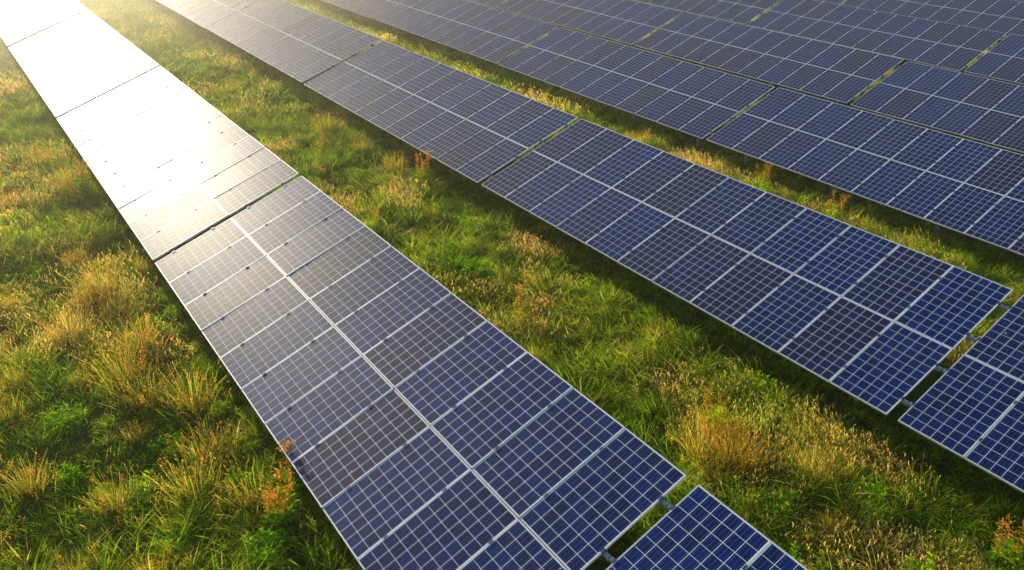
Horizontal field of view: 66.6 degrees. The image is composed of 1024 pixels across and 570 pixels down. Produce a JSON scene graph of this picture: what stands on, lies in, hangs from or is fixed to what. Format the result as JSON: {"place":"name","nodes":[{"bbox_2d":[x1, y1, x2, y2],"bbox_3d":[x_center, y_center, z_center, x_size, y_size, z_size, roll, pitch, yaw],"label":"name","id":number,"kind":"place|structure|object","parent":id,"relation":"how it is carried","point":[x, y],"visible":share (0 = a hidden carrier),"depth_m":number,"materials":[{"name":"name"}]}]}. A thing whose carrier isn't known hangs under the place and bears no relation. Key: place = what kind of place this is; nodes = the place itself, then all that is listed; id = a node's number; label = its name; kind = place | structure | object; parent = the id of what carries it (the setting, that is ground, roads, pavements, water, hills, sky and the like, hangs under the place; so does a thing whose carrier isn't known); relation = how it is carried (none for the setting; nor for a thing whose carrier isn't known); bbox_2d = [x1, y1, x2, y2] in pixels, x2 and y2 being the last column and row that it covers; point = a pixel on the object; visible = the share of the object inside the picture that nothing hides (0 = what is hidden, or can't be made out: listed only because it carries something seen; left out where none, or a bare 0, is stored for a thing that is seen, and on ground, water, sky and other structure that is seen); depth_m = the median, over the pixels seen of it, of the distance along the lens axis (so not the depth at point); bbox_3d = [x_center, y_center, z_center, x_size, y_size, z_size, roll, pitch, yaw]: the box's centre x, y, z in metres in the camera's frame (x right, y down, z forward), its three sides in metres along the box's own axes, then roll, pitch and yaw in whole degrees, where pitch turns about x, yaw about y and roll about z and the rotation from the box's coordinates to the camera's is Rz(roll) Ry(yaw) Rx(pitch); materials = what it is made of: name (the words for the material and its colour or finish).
{"place":"outdoors","nodes":[
{"label":"outdoors","id":0,"kind":"place"},
{"bbox_2d":[0,0,1023,569],"bbox_3d":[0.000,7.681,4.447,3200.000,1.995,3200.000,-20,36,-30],"label":"ground","id":1,"kind":"structure","parent":0,"point":[914,394],"depth_m":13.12,"materials":[{"name":"green plant"}]},
{"bbox_2d":[0,0,86,45],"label":"solar panel table","id":2,"kind":"object","parent":1,"relation":"on","point":[20,20],"visible":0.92,"depth_m":33.57,"materials":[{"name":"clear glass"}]},
{"bbox_2d":[8,10,159,117],"bbox_3d":[-15.314,-7.359,28.550,3.403,2.367,11.150,-36,42,-19],"label":"solar panel table","id":3,"kind":"object","parent":1,"relation":"on","point":[62,78],"visible":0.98,"depth_m":26.95,"materials":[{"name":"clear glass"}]},
{"bbox_2d":[57,66,298,260],"bbox_3d":[-8.782,-2.830,20.704,3.403,2.369,11.150,-36,42,-19],"label":"solar panel table","id":4,"kind":"object","parent":1,"relation":"on","point":[163,201],"visible":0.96,"depth_m":18.81,"materials":[{"name":"blue glass"}]},
{"bbox_2d":[156,0,259,39],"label":"solar panel table","id":5,"kind":"object","parent":1,"relation":"on","point":[204,13],"visible":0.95,"depth_m":37.16,"materials":[{"name":"blue glass"}]},
{"bbox_2d":[206,0,380,82],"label":"solar panel table","id":6,"kind":"object","parent":1,"relation":"on","point":[299,44],"visible":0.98,"depth_m":31.07,"materials":[{"name":"blue glass"}]},
{"bbox_2d":[311,0,405,27],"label":"solar panel table","id":7,"kind":"object","parent":1,"relation":"on","point":[371,9],"visible":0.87,"depth_m":41.23,"materials":[{"name":"blue glass"}]},
{"bbox_2d":[155,176,686,569],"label":"solar panel table","id":8,"kind":"object","parent":1,"relation":"on","point":[570,476],"visible":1,"depth_m":10.69,"materials":[{"name":"blue glass"}]},
{"bbox_2d":[304,41,577,192],"bbox_3d":[-2.479,-4.901,24.756,3.404,2.367,11.150,-36,42,-19],"label":"solar panel table","id":9,"kind":"object","parent":1,"relation":"on","point":[474,129],"visible":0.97,"depth_m":23.05,"materials":[{"name":"blue glass"}]},
{"bbox_2d":[373,0,557,73],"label":"solar panel table","id":10,"kind":"object","parent":1,"relation":"on","point":[493,35],"visible":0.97,"depth_m":35.52,"materials":[{"name":"blue glass"}]},
{"bbox_2d":[467,0,506,9],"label":"solar panel table","id":11,"kind":"object","parent":1,"relation":"on","point":[492,3],"visible":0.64,"depth_m":44.44,"materials":[{"name":"blue glass"}]},
{"bbox_2d":[496,0,682,46],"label":"solar panel table","id":12,"kind":"object","parent":1,"relation":"on","point":[630,22],"visible":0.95,"depth_m":39.01,"materials":[{"name":"blue glass"}]},
{"bbox_2d":[499,27,774,147],"bbox_3d":[4.274,-6.864,29.250,3.403,2.369,11.150,-36,42,-19],"label":"solar panel table","id":13,"kind":"object","parent":1,"relation":"on","point":[699,102],"visible":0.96,"depth_m":27.70,"materials":[{"name":"blue glass"}]},
{"bbox_2d":[606,484,807,569],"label":"solar panel table","id":14,"kind":"object","parent":1,"relation":"on","point":[698,527],"visible":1,"depth_m":8.19,"materials":[{"name":"blue glass"}]},
{"bbox_2d":[633,0,783,28],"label":"solar panel table","id":15,"kind":"object","parent":1,"relation":"on","point":[742,12],"visible":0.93,"depth_m":41.80,"materials":[{"name":"blue glass"}]},
{"bbox_2d":[481,119,1012,414],"bbox_3d":[4.052,-0.368,16.912,3.404,2.367,11.150,-36,42,-19],"label":"solar panel table","id":16,"kind":"object","parent":1,"relation":"on","point":[882,325],"visible":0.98,"depth_m":14.80,"materials":[{"name":"blue glass"}]},
{"bbox_2d":[634,13,903,102],"bbox_3d":[10.441,-8.883,33.219,3.404,2.367,11.150,-36,42,-19],"label":"solar panel table","id":17,"kind":"object","parent":1,"relation":"on","point":[839,73],"visible":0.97,"depth_m":31.75,"materials":[{"name":"blue glass"}]},
{"bbox_2d":[817,0,844,4],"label":"solar panel table","id":18,"kind":"object","parent":1,"relation":"on","point":[836,1],"visible":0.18,"depth_m":44.29,"materials":[{"name":"blue glass"}]},
{"bbox_2d":[706,87,1023,255],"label":"solar panel table","id":19,"kind":"object","parent":1,"relation":"on","point":[970,188],"visible":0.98,"depth_m":20.92,"materials":[{"name":"blue glass"}]},
{"bbox_2d":[747,0,1005,73],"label":"solar panel table","id":20,"kind":"object","parent":1,"relation":"on","point":[947,46],"visible":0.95,"depth_m":35.83,"materials":[{"name":"blue glass"}]},
{"bbox_2d":[842,0,1023,36],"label":"solar panel table","id":21,"kind":"object","parent":1,"relation":"on","point":[1005,16],"visible":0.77,"depth_m":39.90,"materials":[{"name":"blue glass"}]},
{"bbox_2d":[850,61,1023,152],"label":"solar panel table","id":22,"kind":"object","parent":1,"relation":"on","point":[982,109],"visible":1,"depth_m":26.53,"materials":[{"name":"blue glass"}]},
{"bbox_2d":[898,295,1023,492],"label":"solar panel table","id":23,"kind":"object","parent":1,"relation":"on","point":[967,401],"visible":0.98,"depth_m":11.52,"materials":[{"name":"blue glass"}]},
{"bbox_2d":[964,34,1023,83],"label":"solar panel table","id":24,"kind":"object","parent":1,"relation":"on","point":[1003,59],"visible":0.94,"depth_m":31.81,"materials":[{"name":"blue glass"}]}
]}

